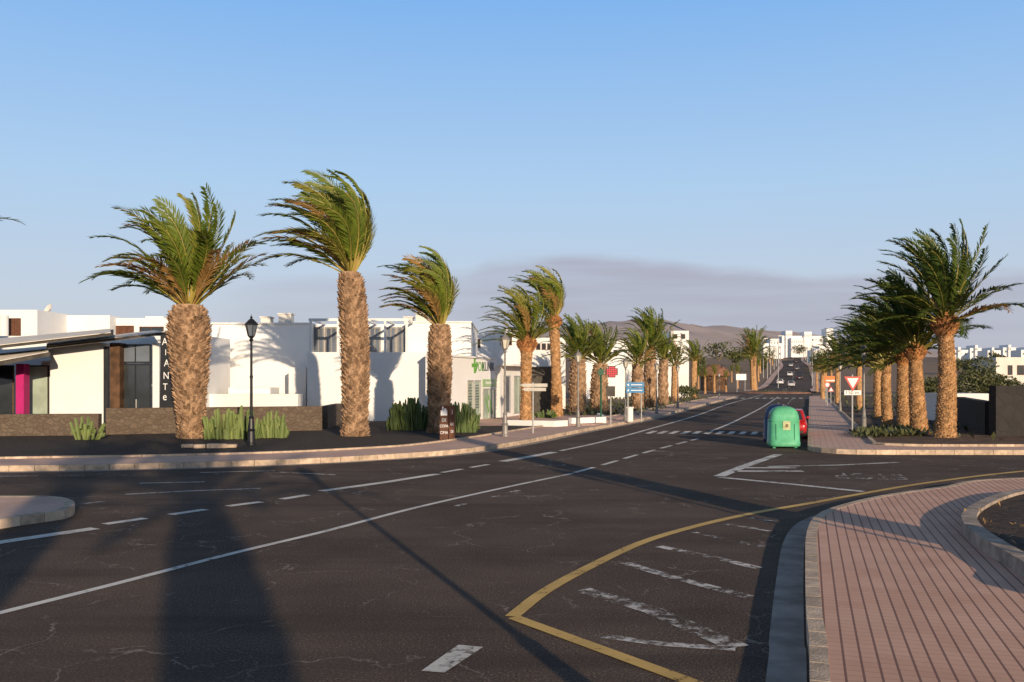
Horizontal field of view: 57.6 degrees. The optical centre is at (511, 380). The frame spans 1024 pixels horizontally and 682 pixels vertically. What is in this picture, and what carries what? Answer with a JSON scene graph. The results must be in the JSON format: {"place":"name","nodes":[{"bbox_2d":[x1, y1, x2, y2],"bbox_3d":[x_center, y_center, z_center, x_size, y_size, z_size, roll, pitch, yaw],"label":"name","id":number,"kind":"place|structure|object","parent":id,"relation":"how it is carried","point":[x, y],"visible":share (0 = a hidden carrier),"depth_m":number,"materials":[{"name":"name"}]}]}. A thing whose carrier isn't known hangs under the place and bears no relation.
{"place":"outdoors","nodes":[
{"label":"outdoors","id":0,"kind":"place"},
{"bbox_2d":[0,310,68,335],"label":"house","id":1,"kind":"structure","parent":0,"point":[24,322],"depth_m":60.00,"materials":[{"name":"white paint"}]},
{"bbox_2d":[9,318,20,335],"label":"window","id":2,"kind":"structure","parent":1,"relation":"in","point":[14,323],"depth_m":59.98,"materials":[{"name":"brown wood"}]},
{"bbox_2d":[104,347,108,427],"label":"pillar","id":3,"kind":"structure","parent":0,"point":[106,349],"depth_m":42.04,"materials":[{"name":"metal"}]},
{"bbox_2d":[67,315,211,336],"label":"house","id":4,"kind":"structure","parent":0,"point":[118,325],"depth_m":64.94,"materials":[{"name":"white paint"}]},
{"bbox_2d":[0,396,733,467],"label":"pavement","id":5,"kind":"structure","parent":0,"point":[493,439],"depth_m":27.88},
{"bbox_2d":[499,333,510,436],"bbox_3d":[-0.269,0.116,35.833,0.450,4.067,0.390,0,0,0],"label":"street lamp","id":6,"kind":"object","parent":5,"relation":"on","point":[504,339],"visible":1,"depth_m":35.78,"materials":[{"name":"grey metal"}]},
{"bbox_2d":[521,382,546,432],"bbox_3d":[0.885,1.113,38.038,1.122,2.074,0.090,0,0,0],"label":"direction sign","id":7,"kind":"object","parent":5,"relation":"on","point":[532,385],"visible":1,"depth_m":37.99,"materials":[{"name":"metal"}]},
{"bbox_2d":[507,420,567,426],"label":"wall","id":8,"kind":"structure","parent":5,"relation":"on","point":[558,423],"depth_m":43.85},
{"bbox_2d":[574,350,581,426],"bbox_3d":[3.084,0.337,43.434,0.401,3.627,0.348,0,0,0],"label":"street lamp","id":9,"kind":"object","parent":5,"relation":"on","point":[578,355],"visible":1,"depth_m":43.40,"materials":[{"name":"grey metal"}]},
{"bbox_2d":[569,413,605,423],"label":"wall","id":10,"kind":"structure","parent":5,"relation":"on","point":[598,419],"depth_m":46.77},
{"bbox_2d":[626,381,643,421],"bbox_3d":[6.378,1.075,48.292,0.942,2.150,0.116,0,0,0],"label":"direction sign","id":11,"kind":"object","parent":5,"relation":"on","point":[634,384],"visible":1,"depth_m":48.24,"materials":[{"name":"metal"}]},
{"bbox_2d":[0,392,1023,681],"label":"road","id":12,"kind":"structure","parent":0,"point":[406,596],"depth_m":11.97,"materials":[{"name":"asphalt"}]},
{"bbox_2d":[0,497,64,517],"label":"traffic island","id":13,"kind":"structure","parent":12,"relation":"on","point":[11,506],"depth_m":16.05,"materials":[{"name":"concrete"}]},
{"bbox_2d":[0,496,74,528],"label":"kerb","id":14,"kind":"structure","parent":12,"relation":"on","point":[66,510],"depth_m":15.15,"materials":[{"name":"concrete"}]},
{"bbox_2d":[0,395,737,471],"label":"kerb","id":15,"kind":"structure","parent":12,"relation":"on","point":[74,467],"depth_m":26.44,"materials":[{"name":"concrete"}]},
{"bbox_2d":[0,397,737,472],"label":"gutter","id":16,"kind":"object","parent":12,"relation":"on","point":[384,459],"visible":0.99,"depth_m":27.43,"materials":[{"name":"concrete"}]},
{"bbox_2d":[0,394,791,671],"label":"road marking","id":17,"kind":"object","parent":12,"relation":"on","point":[441,662],"visible":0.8,"depth_m":13.78,"materials":[{"name":"white paint"}]},
{"bbox_2d":[39,458,771,650],"bbox_3d":[-2.044,2.293,16.307,15.046,0.001,18.512,0,0,-20],"label":"road marking","id":18,"kind":"object","parent":12,"relation":"on","point":[700,646],"visible":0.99,"depth_m":9.45,"materials":[{"name":"paint"}]},
{"bbox_2d":[647,398,808,433],"bbox_3d":[20.120,2.294,82.562,12.189,0.002,88.901,0,0,18],"label":"road marking","id":19,"kind":"object","parent":12,"relation":"on","point":[719,432],"visible":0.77,"depth_m":41.10,"materials":[{"name":"white paint"}]},
{"bbox_2d":[505,471,1023,681],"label":"road marking","id":20,"kind":"object","parent":12,"relation":"on","point":[521,608],"visible":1,"depth_m":9.71,"materials":[{"name":"yellow paint"}]},
{"bbox_2d":[763,403,785,441],"bbox_3d":[9.810,1.555,34.300,1.070,1.490,1.010,0,0,12],"label":"recycling container","id":21,"kind":"object","parent":12,"relation":"on","point":[767,410],"visible":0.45,"depth_m":34.06,"materials":[{"name":"blue plastic"}]},
{"bbox_2d":[767,404,799,448],"bbox_3d":[9.312,1.555,31.945,1.070,1.490,1.010,0,0,8],"label":"recycling container","id":22,"kind":"object","parent":12,"relation":"on","point":[783,428],"visible":1,"depth_m":31.50,"materials":[{"name":"green plastic"}]},
{"bbox_2d":[766,515,815,681],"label":"gutter","id":23,"kind":"object","parent":12,"relation":"on","point":[787,661],"visible":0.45,"depth_m":9.06,"materials":[{"name":"concrete"}]},
{"bbox_2d":[795,409,809,438],"bbox_3d":[11.358,1.728,37.983,1.504,1.144,3.108,0,0,18],"label":"parked car","id":24,"kind":"object","parent":12,"relation":"on","point":[803,424],"visible":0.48,"depth_m":36.56,"materials":[{"name":"red metal"}]},
{"bbox_2d":[805,477,1023,681],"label":"kerb","id":25,"kind":"structure","parent":12,"relation":"on","point":[819,669],"depth_m":8.97,"materials":[{"name":"concrete"}]},
{"bbox_2d":[808,396,1023,454],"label":"kerb","id":26,"kind":"structure","parent":12,"relation":"on","point":[906,452],"depth_m":29.04,"materials":[{"name":"concrete"}]},
{"bbox_2d":[0,0,1023,348],"label":"sky","id":27,"kind":"structure","parent":0,"point":[734,163],"materials":[{"name":"blue"}]},
{"bbox_2d":[484,318,938,357],"bbox_3d":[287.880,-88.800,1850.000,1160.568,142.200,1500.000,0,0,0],"label":"hills","id":28,"kind":"structure","parent":0,"point":[706,335],"depth_m":1675.14,"materials":[{"name":"soil"}]},
{"bbox_2d":[534,357,971,415],"bbox_3d":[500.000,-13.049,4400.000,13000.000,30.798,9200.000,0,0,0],"label":"ground","id":29,"kind":"structure","parent":0,"point":[930,367],"depth_m":314.67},
{"bbox_2d":[0,329,229,427],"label":"restaurant","id":30,"kind":"structure","parent":29,"relation":"on","point":[100,371],"depth_m":42.08,"materials":[{"name":"white paint"}]},
{"bbox_2d":[0,365,13,413],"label":"window","id":31,"kind":"structure","parent":30,"relation":"in","point":[6,371],"depth_m":42.98,"materials":[{"name":"black glass"}]},
{"bbox_2d":[30,365,48,413],"bbox_3d":[-21.985,0.744,43.120,1.079,2.913,0.060,0,0,0],"label":"window","id":32,"kind":"structure","parent":30,"relation":"in","point":[39,374],"depth_m":43.14,"materials":[{"name":"beige glass"}]},
{"bbox_2d":[124,364,150,407],"bbox_3d":[-17.100,0.719,42.238,1.417,2.961,0.125,0,0,0],"label":"door","id":33,"kind":"structure","parent":30,"relation":"in","point":[137,377],"depth_m":42.28,"materials":[{"name":"grey glass"}]},
{"bbox_2d":[124,344,150,362],"bbox_3d":[-17.100,-1.227,42.270,1.417,0.846,0.060,0,0,0],"label":"window","id":34,"kind":"structure","parent":30,"relation":"in","point":[133,353],"depth_m":42.28,"materials":[{"name":"grey glass"}]},
{"bbox_2d":[0,421,531,456],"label":"gravel bed","id":35,"kind":"object","parent":29,"relation":"on","point":[380,434],"visible":0.3,"depth_m":32.09,"materials":[{"name":"gravel"}]},
{"bbox_2d":[0,414,101,435],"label":"stone wall","id":36,"kind":"structure","parent":35,"relation":"on","point":[34,424],"depth_m":36.02,"materials":[{"name":"stone"}]},
{"bbox_2d":[70,416,105,439],"bbox_3d":[-15.366,1.734,33.630,1.273,0.857,0.585,0,0,0],"label":"cactus clump","id":37,"kind":"object","parent":35,"relation":"on","point":[86,431],"visible":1,"depth_m":33.60,"materials":[{"name":"plant"}]},
{"bbox_2d":[160,333,174,407],"bbox_3d":[-14.556,0.103,39.620,0.830,4.394,0.260,0,0,0],"label":"sign board","id":38,"kind":"object","parent":35,"relation":"on","point":[166,395],"visible":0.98,"depth_m":39.50,"materials":[{"name":"black metal"}]},
{"bbox_2d":[77,183,267,438],"bbox_3d":[-12.232,-2.508,34.502,6.823,9.505,6.785,0,0,0],"label":"palm tree","id":39,"kind":"object","parent":35,"relation":"on","point":[187,254],"visible":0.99,"depth_m":33.92,"materials":[{"name":"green plant"}]},
{"bbox_2d":[181,443,236,447],"bbox_3d":[-9.643,2.080,29.588,1.794,0.164,0.530,0,0,0],"label":"stone edging","id":40,"kind":"object","parent":35,"relation":"on","point":[217,445],"visible":0.97,"depth_m":29.45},
{"bbox_2d":[106,406,321,434],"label":"stone wall","id":41,"kind":"structure","parent":35,"relation":"on","point":[161,420],"depth_m":37.66,"materials":[{"name":"stone"}]},
{"bbox_2d":[202,405,261,438],"bbox_3d":[-10.261,1.524,34.193,2.026,1.260,0.991,0,0,0],"label":"cactus clump","id":42,"kind":"object","parent":35,"relation":"on","point":[234,426],"visible":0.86,"depth_m":33.89,"materials":[{"name":"plant"}]},
{"bbox_2d":[244,314,257,444],"bbox_3d":[-8.662,-0.031,30.935,0.483,4.362,0.418,0,0,0],"label":"street lamp","id":43,"kind":"object","parent":35,"relation":"on","point":[251,324],"visible":0.98,"depth_m":30.89,"materials":[{"name":"black metal"}]},
{"bbox_2d":[259,410,289,437],"bbox_3d":[-8.963,1.635,34.729,1.279,1.037,0.509,0,0,0],"label":"cactus clump","id":44,"kind":"object","parent":35,"relation":"on","point":[276,427],"visible":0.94,"depth_m":34.62,"materials":[{"name":"plant"}]},
{"bbox_2d":[252,169,377,436],"bbox_3d":[-7.688,-3.029,36.031,4.738,10.552,5.968,0,0,0],"label":"palm tree","id":45,"kind":"object","parent":35,"relation":"on","point":[346,235],"visible":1,"depth_m":35.50,"materials":[{"name":"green plant"}]},
{"bbox_2d":[322,403,342,428],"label":"stone wall","id":46,"kind":"structure","parent":35,"relation":"on","point":[332,415],"depth_m":42.93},
{"bbox_2d":[386,397,428,429],"bbox_3d":[-4.424,1.431,40.282,2.022,1.440,0.932,0,0,0],"label":"cactus clump","id":47,"kind":"object","parent":35,"relation":"on","point":[412,414],"visible":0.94,"depth_m":40.00,"materials":[{"name":"plant"}]},
{"bbox_2d":[378,246,459,432],"bbox_3d":[-3.860,-1.614,38.171,3.464,7.710,4.849,0,0,0],"label":"palm tree","id":48,"kind":"object","parent":35,"relation":"on","point":[436,288],"visible":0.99,"depth_m":37.80,"materials":[{"name":"green plant"}]},
{"bbox_2d":[440,406,454,439],"bbox_3d":[-2.325,1.525,33.726,0.586,1.230,0.178,0,0,-23],"label":"sign board","id":49,"kind":"object","parent":35,"relation":"on","point":[447,422],"visible":0.99,"depth_m":33.65,"materials":[{"name":"brown wood"}]},
{"bbox_2d":[450,401,480,432],"bbox_3d":[-2.188,1.506,38.487,1.806,1.284,0.883,0,0,0],"label":"cactus clump","id":50,"kind":"object","parent":35,"relation":"on","point":[467,420],"visible":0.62,"depth_m":38.19,"materials":[{"name":"plant"}]},
{"bbox_2d":[210,313,477,420],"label":"terrace building","id":51,"kind":"structure","parent":29,"relation":"on","point":[296,364],"depth_m":52.00,"materials":[{"name":"white paint"}]},
{"bbox_2d":[314,327,323,351],"bbox_3d":[-11.000,-2.290,52.920,0.662,1.509,0.060,0,0,0],"label":"window","id":52,"kind":"structure","parent":51,"relation":"in","point":[318,331],"depth_m":52.93,"materials":[{"name":"glass"}]},
{"bbox_2d":[325,327,336,351],"bbox_3d":[-10.272,-2.290,52.920,0.688,1.509,0.060,0,0,0],"label":"window","id":53,"kind":"structure","parent":51,"relation":"in","point":[330,332],"depth_m":52.93,"materials":[{"name":"glass"}]},
{"bbox_2d":[369,327,380,351],"bbox_3d":[-7.797,-2.290,52.920,0.662,1.509,0.060,0,0,0],"label":"window","id":54,"kind":"structure","parent":51,"relation":"in","point":[375,332],"depth_m":52.93,"materials":[{"name":"glass"}]},
{"bbox_2d":[387,327,395,351],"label":"window","id":55,"kind":"structure","parent":51,"relation":"in","point":[391,331],"depth_m":52.93,"materials":[{"name":"grey glass"}]},
{"bbox_2d":[397,327,404,351],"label":"window","id":56,"kind":"structure","parent":51,"relation":"in","point":[400,330],"depth_m":52.90,"materials":[{"name":"grey glass"}]},
{"bbox_2d":[424,355,496,418],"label":"clinic building","id":57,"kind":"structure","parent":29,"relation":"on","point":[473,382],"depth_m":50.24,"materials":[{"name":"paint"}]},
{"bbox_2d":[467,380,473,410],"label":"window","id":58,"kind":"structure","parent":57,"relation":"in","point":[469,382],"depth_m":49.60,"materials":[{"name":"glass"}]},
{"bbox_2d":[474,380,480,414],"bbox_3d":[-1.880,0.978,50.596,0.060,2.006,0.970,0,0,18],"label":"window","id":59,"kind":"structure","parent":57,"relation":"in","point":[476,382],"depth_m":50.64,"materials":[{"name":"metal"}]},
{"bbox_2d":[482,388,495,418],"bbox_3d":[-1.289,1.312,52.455,0.060,1.749,2.166,0,0,18],"label":"door","id":60,"kind":"structure","parent":57,"relation":"in","point":[488,394],"depth_m":52.39,"materials":[{"name":"glass"}]},
{"bbox_2d":[478,329,517,365],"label":"house","id":61,"kind":"structure","parent":29,"relation":"on","point":[491,348],"depth_m":66.02,"materials":[{"name":"white paint"}]},
{"bbox_2d":[496,364,535,417],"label":"shop","id":62,"kind":"structure","parent":29,"relation":"on","point":[513,384],"depth_m":55.07,"materials":[{"name":"paint"}]},
{"bbox_2d":[503,375,510,412],"bbox_3d":[-0.304,0.800,54.730,0.060,2.200,1.300,0,0,18],"label":"window","id":63,"kind":"structure","parent":62,"relation":"in","point":[508,378],"depth_m":54.89,"materials":[{"name":"glass"}]},
{"bbox_2d":[513,376,520,413],"bbox_3d":[0.393,0.850,56.922,0.060,2.300,1.900,0,0,18],"label":"window","id":64,"kind":"structure","parent":62,"relation":"in","point":[516,379],"depth_m":56.59,"materials":[{"name":"glass"}]},
{"bbox_2d":[531,367,551,411],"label":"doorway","id":65,"kind":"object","parent":29,"relation":"on","point":[542,399],"visible":0.21,"depth_m":70.00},
{"bbox_2d":[518,338,565,408],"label":"house","id":66,"kind":"structure","parent":29,"relation":"on","point":[540,351],"depth_m":78.00,"materials":[{"name":"paint"}]},
{"bbox_2d":[479,415,623,425],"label":"wall","id":67,"kind":"structure","parent":29,"relation":"on","point":[491,421],"depth_m":50.88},
{"bbox_2d":[471,280,570,419],"bbox_3d":[0.521,-1.485,48.230,4.833,7.400,4.763,0,0,36],"label":"palm tree","id":68,"kind":"object","parent":67,"relation":"on","point":[523,330],"visible":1,"depth_m":47.81,"materials":[{"name":"green plant"}]},
{"bbox_2d":[506,265,565,415],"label":"palm tree","id":69,"kind":"object","parent":67,"relation":"on","point":[550,287],"visible":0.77,"depth_m":55.28,"materials":[{"name":"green plant"}]},
{"bbox_2d":[598,366,617,416],"bbox_3d":[4.921,0.699,47.755,1.003,2.902,0.145,0,0,0],"label":"pharmacy sign","id":70,"kind":"object","parent":67,"relation":"on","point":[611,371],"visible":0.99,"depth_m":47.70,"materials":[{"name":"metal"}]},
{"bbox_2d":[536,313,613,412],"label":"palm tree","id":71,"kind":"object","parent":29,"relation":"on","point":[575,340],"visible":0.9,"depth_m":64.39,"materials":[{"name":"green plant"}]},
{"bbox_2d":[565,320,631,411],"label":"palm tree","id":72,"kind":"object","parent":29,"relation":"on","point":[602,353],"visible":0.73,"depth_m":67.44,"materials":[{"name":"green plant"}]},
{"bbox_2d":[585,341,625,398],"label":"house","id":73,"kind":"structure","parent":29,"relation":"on","point":[618,382],"depth_m":120.00,"materials":[{"name":"paint"}]},
{"bbox_2d":[544,395,711,415],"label":"dry scrub","id":74,"kind":"object","parent":29,"relation":"on","point":[592,411],"visible":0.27,"depth_m":76.82,"materials":[{"name":"green plant"}]},
{"bbox_2d":[609,325,667,409],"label":"palm tree","id":75,"kind":"object","parent":29,"relation":"on","point":[638,352],"visible":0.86,"depth_m":72.16,"materials":[{"name":"green plant"}]},
{"bbox_2d":[618,305,682,407],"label":"palm tree","id":76,"kind":"object","parent":29,"relation":"on","point":[649,321],"visible":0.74,"depth_m":77.34,"materials":[{"name":"green plant"}]},
{"bbox_2d":[626,331,688,396],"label":"house","id":77,"kind":"structure","parent":29,"relation":"on","point":[683,374],"depth_m":130.00,"materials":[{"name":"paint"}]},
{"bbox_2d":[640,327,689,404],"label":"palm tree","id":78,"kind":"object","parent":29,"relation":"on","point":[663,385],"visible":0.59,"depth_m":85.23,"materials":[{"name":"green plant"}]},
{"bbox_2d":[656,340,693,400],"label":"palm tree","id":79,"kind":"object","parent":29,"relation":"on","point":[674,364],"visible":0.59,"depth_m":96.96,"materials":[{"name":"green plant"}]},
{"bbox_2d":[679,385,700,398],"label":"shrub","id":80,"kind":"object","parent":29,"relation":"on","point":[685,391],"visible":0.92,"depth_m":109.47,"materials":[{"name":"green plant"}]},
{"bbox_2d":[679,339,711,398],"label":"palm tree","id":81,"kind":"object","parent":29,"relation":"on","point":[695,348],"visible":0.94,"depth_m":112.31,"materials":[{"name":"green plant"}]},
{"bbox_2d":[698,364,730,390],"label":"pavilion","id":82,"kind":"structure","parent":29,"relation":"on","point":[720,384],"depth_m":207.47,"materials":[{"name":"wood"}]},
{"bbox_2d":[704,341,732,360],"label":"tree","id":83,"kind":"object","parent":29,"relation":"on","point":[716,347],"visible":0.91,"depth_m":419.22,"materials":[{"name":"green plant"}]},
{"bbox_2d":[723,348,743,364],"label":"tree","id":84,"kind":"object","parent":29,"relation":"on","point":[735,360],"visible":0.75,"depth_m":378.63,"materials":[{"name":"green plant"}]},
{"bbox_2d":[759,339,782,358],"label":"hill house","id":85,"kind":"structure","parent":29,"relation":"on","point":[773,342],"depth_m":639.98,"materials":[{"name":"paint"}]},
{"bbox_2d":[779,328,832,357],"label":"hill house","id":86,"kind":"structure","parent":29,"relation":"on","point":[787,339],"depth_m":718.50,"materials":[{"name":"paint"}]},
{"bbox_2d":[828,396,1023,444],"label":"planting bed","id":87,"kind":"object","parent":29,"relation":"on","point":[981,438],"visible":0.11,"depth_m":34.83,"materials":[{"name":"brown soil"}]},
{"bbox_2d":[806,334,849,402],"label":"palm tree","id":88,"kind":"object","parent":87,"relation":"on","point":[837,387],"visible":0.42,"depth_m":88.97,"materials":[{"name":"green plant"}]},
{"bbox_2d":[814,316,867,408],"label":"palm tree","id":89,"kind":"object","parent":87,"relation":"on","point":[859,387],"visible":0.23,"depth_m":68.85,"materials":[{"name":"green plant"}]},
{"bbox_2d":[860,344,866,426],"bbox_3d":[16.093,0.192,42.574,0.433,3.917,0.375,0,0,0],"label":"street lamp","id":90,"kind":"object","parent":87,"relation":"on","point":[863,417],"visible":0.74,"depth_m":42.53,"materials":[{"name":"grey metal"}]},
{"bbox_2d":[820,309,931,418],"bbox_3d":[20.269,-1.089,52.464,6.031,6.612,5.709,0,0,-33],"label":"palm tree","id":91,"kind":"object","parent":87,"relation":"on","point":[877,392],"visible":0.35,"depth_m":52.04,"materials":[{"name":"green plant"}]},
{"bbox_2d":[824,302,937,424],"bbox_3d":[17.976,-1.076,45.150,5.573,6.618,5.865,0,0,23],"label":"palm tree","id":92,"kind":"object","parent":87,"relation":"on","point":[886,408],"visible":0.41,"depth_m":44.86,"materials":[{"name":"green plant"}]},
{"bbox_2d":[844,423,932,436],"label":"plants","id":93,"kind":"object","parent":87,"relation":"on","point":[901,430],"visible":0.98,"depth_m":35.94,"materials":[{"name":"green plant"}]},
{"bbox_2d":[825,271,965,426],"bbox_3d":[16.600,-1.228,39.745,5.911,6.914,5.688,0,0,0],"label":"palm tree","id":94,"kind":"object","parent":87,"relation":"on","point":[900,359],"visible":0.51,"depth_m":39.43,"materials":[{"name":"green plant"}]},
{"bbox_2d":[833,262,991,433],"bbox_3d":[16.108,-1.292,37.656,6.218,7.029,5.917,0,0,0],"label":"palm tree","id":95,"kind":"object","parent":87,"relation":"on","point":[916,341],"visible":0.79,"depth_m":37.29,"materials":[{"name":"green plant"}]},
{"bbox_2d":[828,394,1002,439],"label":"dry scrub","id":96,"kind":"object","parent":87,"relation":"on","point":[993,435],"visible":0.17,"depth_m":63.91,"materials":[{"name":"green plant"}]},
{"bbox_2d":[923,375,937,392],"bbox_3d":[26.409,0.822,57.982,2.169,2.391,1.806,0,0,0],"label":"shrub","id":97,"kind":"object","parent":87,"relation":"on","point":[930,385],"visible":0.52,"depth_m":57.59,"materials":[{"name":"green plant"}]},
{"bbox_2d":[850,218,1023,437],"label":"palm tree","id":98,"kind":"object","parent":87,"relation":"on","point":[943,283],"visible":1,"depth_m":34.75,"materials":[{"name":"green plant"}]},
{"bbox_2d":[956,397,988,434],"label":"stone wall","id":99,"kind":"structure","parent":87,"relation":"on","point":[973,413],"depth_m":40.49,"materials":[{"name":"stone"}]},
{"bbox_2d":[956,355,1023,392],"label":"shrub","id":100,"kind":"object","parent":87,"relation":"on","point":[978,380],"visible":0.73,"depth_m":61.17,"materials":[{"name":"green plant"}]},
{"bbox_2d":[989,386,1023,435],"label":"stone wall","id":101,"kind":"structure","parent":87,"relation":"on","point":[1006,410],"depth_m":35.78,"materials":[{"name":"stone"}]},
{"bbox_2d":[924,393,988,419],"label":"wall","id":102,"kind":"structure","parent":29,"relation":"on","point":[931,401],"depth_m":49.71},
{"bbox_2d":[972,357,1023,392],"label":"house","id":103,"kind":"structure","parent":29,"relation":"on","point":[1012,366],"depth_m":150.00,"materials":[{"name":"white"}]},
{"bbox_2d":[745,357,819,390],"bbox_3d":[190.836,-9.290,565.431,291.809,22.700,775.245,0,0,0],"label":"pavement","id":104,"kind":"structure","parent":0,"point":[769,380],"depth_m":300.16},
{"bbox_2d":[728,324,775,390],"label":"palm tree","id":105,"kind":"object","parent":104,"relation":"on","point":[752,343],"visible":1,"depth_m":203.13,"materials":[{"name":"green plant"}]},
{"bbox_2d":[758,357,812,391],"bbox_3d":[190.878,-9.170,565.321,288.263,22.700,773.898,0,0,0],"label":"road","id":106,"kind":"structure","parent":0,"point":[804,384],"depth_m":292.51,"materials":[{"name":"asphalt"}]},
{"bbox_2d":[810,396,1023,449],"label":"pavement","id":107,"kind":"structure","parent":0,"point":[830,424],"depth_m":35.85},
{"bbox_2d":[805,350,831,398],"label":"palm tree","id":108,"kind":"object","parent":107,"relation":"on","point":[822,387],"visible":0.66,"depth_m":109.54,"materials":[{"name":"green plant"}]},
{"bbox_2d":[844,375,860,429],"bbox_3d":[13.908,0.953,38.039,0.704,2.394,0.099,0,0,0],"label":"road sign","id":109,"kind":"object","parent":107,"relation":"on","point":[852,381],"visible":0.98,"depth_m":37.99,"materials":[{"name":"metal"}]},
{"bbox_2d":[817,478,1023,681],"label":"pavement","id":110,"kind":"structure","parent":0,"point":[918,586],"depth_m":9.24,"materials":[{"name":"brick"}]},
{"bbox_2d":[961,489,1023,575],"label":"kerb","id":111,"kind":"structure","parent":110,"relation":"on","point":[978,535],"depth_m":11.87,"materials":[{"name":"concrete"}]},
{"bbox_2d":[977,494,1023,550],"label":"planting bed","id":112,"kind":"object","parent":110,"relation":"on","point":[1001,516],"visible":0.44,"depth_m":13.47,"materials":[{"name":"soil"}]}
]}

